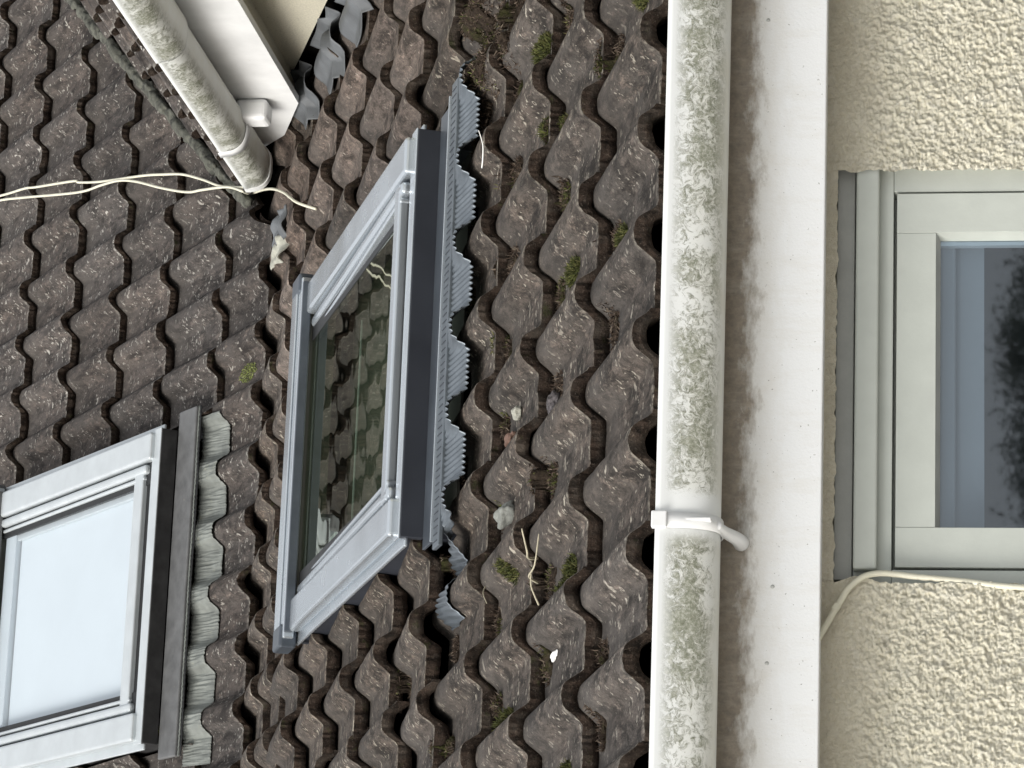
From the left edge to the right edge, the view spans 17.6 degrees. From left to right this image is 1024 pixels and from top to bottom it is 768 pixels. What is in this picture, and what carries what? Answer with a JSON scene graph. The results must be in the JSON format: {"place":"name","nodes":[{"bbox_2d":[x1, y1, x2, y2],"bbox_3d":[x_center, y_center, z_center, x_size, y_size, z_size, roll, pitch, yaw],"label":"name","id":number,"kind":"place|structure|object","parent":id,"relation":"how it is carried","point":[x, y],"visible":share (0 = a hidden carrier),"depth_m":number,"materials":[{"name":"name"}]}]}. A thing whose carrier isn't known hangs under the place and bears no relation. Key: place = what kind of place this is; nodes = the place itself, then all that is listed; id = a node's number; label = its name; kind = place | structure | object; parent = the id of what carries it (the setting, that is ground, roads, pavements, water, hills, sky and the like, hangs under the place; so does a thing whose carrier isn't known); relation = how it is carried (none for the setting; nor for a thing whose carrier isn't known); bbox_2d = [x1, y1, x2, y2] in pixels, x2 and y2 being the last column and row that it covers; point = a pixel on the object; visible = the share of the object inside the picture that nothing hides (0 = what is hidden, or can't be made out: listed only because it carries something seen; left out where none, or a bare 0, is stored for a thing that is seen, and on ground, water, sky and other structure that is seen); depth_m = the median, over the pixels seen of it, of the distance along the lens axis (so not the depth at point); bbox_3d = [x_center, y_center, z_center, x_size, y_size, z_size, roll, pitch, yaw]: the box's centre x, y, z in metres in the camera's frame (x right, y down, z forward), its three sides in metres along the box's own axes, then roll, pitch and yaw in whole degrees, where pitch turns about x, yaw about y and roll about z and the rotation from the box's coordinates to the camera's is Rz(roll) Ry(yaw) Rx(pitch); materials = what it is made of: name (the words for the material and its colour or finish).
{"place":"outdoors","nodes":[
{"label":"outdoors","id":0,"kind":"place"},
{"label":"pavement","id":1,"kind":"structure","parent":0,"visible":0},
{"bbox_2d":[0,0,1023,767],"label":"house","id":2,"kind":"structure","parent":1,"relation":"on","point":[776,420],"depth_m":5.34,"materials":[{"name":"tile"}]},
{"bbox_2d":[0,173,316,209],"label":"roof cable","id":3,"kind":"object","parent":2,"relation":"on","point":[128,178],"visible":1,"depth_m":8.43,"materials":[{"name":"white plastic"}]},
{"bbox_2d":[239,362,256,382],"bbox_3d":[-0.627,-0.026,7.857,0.083,0.064,0.050,62,-151,-73],"label":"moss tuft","id":4,"kind":"object","parent":2,"relation":"on","point":[247,372],"visible":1,"depth_m":7.85,"materials":[{"name":"green plant"}]},
{"bbox_2d":[478,130,483,167],"bbox_3d":[-0.051,-0.388,5.500,0.091,0.012,0.009,80,-167,-50],"label":"feather","id":5,"kind":"object","parent":2,"relation":"on","point":[482,151],"visible":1,"depth_m":5.50,"materials":[{"name":"white"}]},
{"bbox_2d":[369,0,624,767],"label":"packed dirt","id":6,"kind":"structure","parent":2,"relation":"on","point":[539,477],"depth_m":5.62,"materials":[{"name":"brown plant"}]},
{"bbox_2d":[491,705,513,730],"bbox_3d":[-0.012,0.527,5.194,0.070,0.048,0.049,62,-151,-73],"label":"moss tuft","id":7,"kind":"object","parent":2,"relation":"on","point":[504,715],"visible":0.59,"depth_m":5.18,"materials":[{"name":"green plant"}]},
{"bbox_2d":[493,500,514,529],"bbox_3d":[-0.009,0.212,5.326,0.033,0.043,0.051,-76,-17,-59],"label":"stone","id":8,"kind":"object","parent":2,"relation":"on","point":[503,515],"visible":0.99,"depth_m":5.31,"materials":[{"name":"grey stone"}]},
{"bbox_2d":[491,557,519,585],"bbox_3d":[-0.005,0.294,5.218,0.096,0.060,0.050,62,-151,-73],"label":"moss tuft","id":9,"kind":"object","parent":2,"relation":"on","point":[508,572],"visible":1,"depth_m":5.21,"materials":[{"name":"green plant"}]},
{"bbox_2d":[395,1,619,756],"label":"moss growth","id":10,"kind":"object","parent":2,"relation":"on","point":[507,338],"visible":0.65,"depth_m":5.43,"materials":[{"name":"green plant"}]},
{"bbox_2d":[504,431,515,446],"bbox_3d":[-0.003,0.091,5.370,0.046,0.018,0.024,-45,41,70],"label":"stone","id":11,"kind":"object","parent":2,"relation":"on","point":[508,437],"visible":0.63,"depth_m":5.36,"materials":[{"name":"stone"}]},
{"bbox_2d":[511,406,521,420],"bbox_3d":[0.007,0.047,5.319,0.021,0.019,0.024,-46,-45,-78],"label":"stone","id":12,"kind":"object","parent":2,"relation":"on","point":[516,412],"visible":1,"depth_m":5.31,"materials":[{"name":"white stone"}]},
{"bbox_2d":[521,528,537,559],"bbox_3d":[0.026,0.247,4.907,0.096,0.015,0.024,76,-164,-59],"label":"straw","id":13,"kind":"object","parent":2,"relation":"on","point":[529,558],"visible":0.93,"depth_m":4.89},
{"bbox_2d":[528,534,538,583],"bbox_3d":[0.034,0.267,4.890,0.142,0.027,0.021,78,-165,-56],"label":"straw","id":14,"kind":"object","parent":2,"relation":"on","point":[533,580],"visible":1,"depth_m":4.88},
{"bbox_2d":[530,574,539,604],"bbox_3d":[0.033,0.306,4.912,0.004,0.010,0.067,-81,-12,-46],"label":"straw","id":15,"kind":"object","parent":2,"relation":"on","point":[536,599],"visible":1,"depth_m":4.91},
{"bbox_2d":[530,30,553,64],"bbox_3d":[0.051,-0.536,5.365,0.112,0.052,0.076,62,-151,-73],"label":"moss tuft","id":16,"kind":"object","parent":2,"relation":"on","point":[541,50],"visible":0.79,"depth_m":5.34,"materials":[{"name":"green plant"}]},
{"bbox_2d":[536,114,567,144],"bbox_3d":[0.067,-0.410,5.282,0.084,0.066,0.047,62,-151,-73],"label":"moss tuft","id":17,"kind":"object","parent":2,"relation":"on","point":[543,124],"visible":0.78,"depth_m":5.28,"materials":[{"name":"green plant"}]},
{"bbox_2d":[546,390,560,413],"bbox_3d":[0.064,0.033,5.113,0.064,0.022,0.055,-45,41,70],"label":"bark piece","id":18,"kind":"object","parent":2,"relation":"on","point":[553,397],"visible":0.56,"depth_m":5.10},
{"bbox_2d":[550,649,557,661],"bbox_3d":[0.063,0.409,4.969,0.038,0.009,0.016,-45,41,70],"label":"bird dropping","id":19,"kind":"object","parent":2,"relation":"on","point":[553,655],"visible":1,"depth_m":4.96,"materials":[{"name":"white"}]},
{"bbox_2d":[552,553,576,591],"bbox_3d":[0.083,0.281,4.882,0.085,0.055,0.069,62,-151,-73],"label":"moss tuft","id":20,"kind":"object","parent":2,"relation":"on","point":[568,570],"visible":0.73,"depth_m":4.87,"materials":[{"name":"green plant"}]},
{"bbox_2d":[557,758,571,767],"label":"moss tuft","id":21,"kind":"object","parent":2,"relation":"on","point":[566,764],"visible":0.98,"depth_m":4.79,"materials":[{"name":"green plant"}]},
{"bbox_2d":[562,254,580,289],"bbox_3d":[0.093,-0.171,5.075,0.102,0.043,0.052,62,-151,-73],"label":"moss tuft","id":22,"kind":"object","parent":2,"relation":"on","point":[572,270],"visible":0.98,"depth_m":5.06,"materials":[{"name":"green plant"}]},
{"bbox_2d":[611,222,627,246],"bbox_3d":[0.162,-0.214,4.822,0.072,0.038,0.049,62,-151,-73],"label":"moss tuft","id":23,"kind":"object","parent":2,"relation":"on","point":[622,230],"visible":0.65,"depth_m":4.81,"materials":[{"name":"green plant"}]},
{"bbox_2d":[630,0,648,12],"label":"moss tuft","id":24,"kind":"object","parent":2,"relation":"on","point":[641,5],"visible":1,"depth_m":4.80,"materials":[{"name":"green plant"}]},
{"bbox_2d":[820,570,1023,640],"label":"wall cable","id":25,"kind":"object","parent":2,"relation":"attached to","point":[848,588],"depth_m":4.54,"materials":[{"name":"white plastic"}]},
{"bbox_2d":[833,168,1023,583],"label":"window","id":26,"kind":"structure","parent":2,"relation":"in","point":[929,477],"depth_m":4.68,"materials":[{"name":"grey paint"}]}
]}

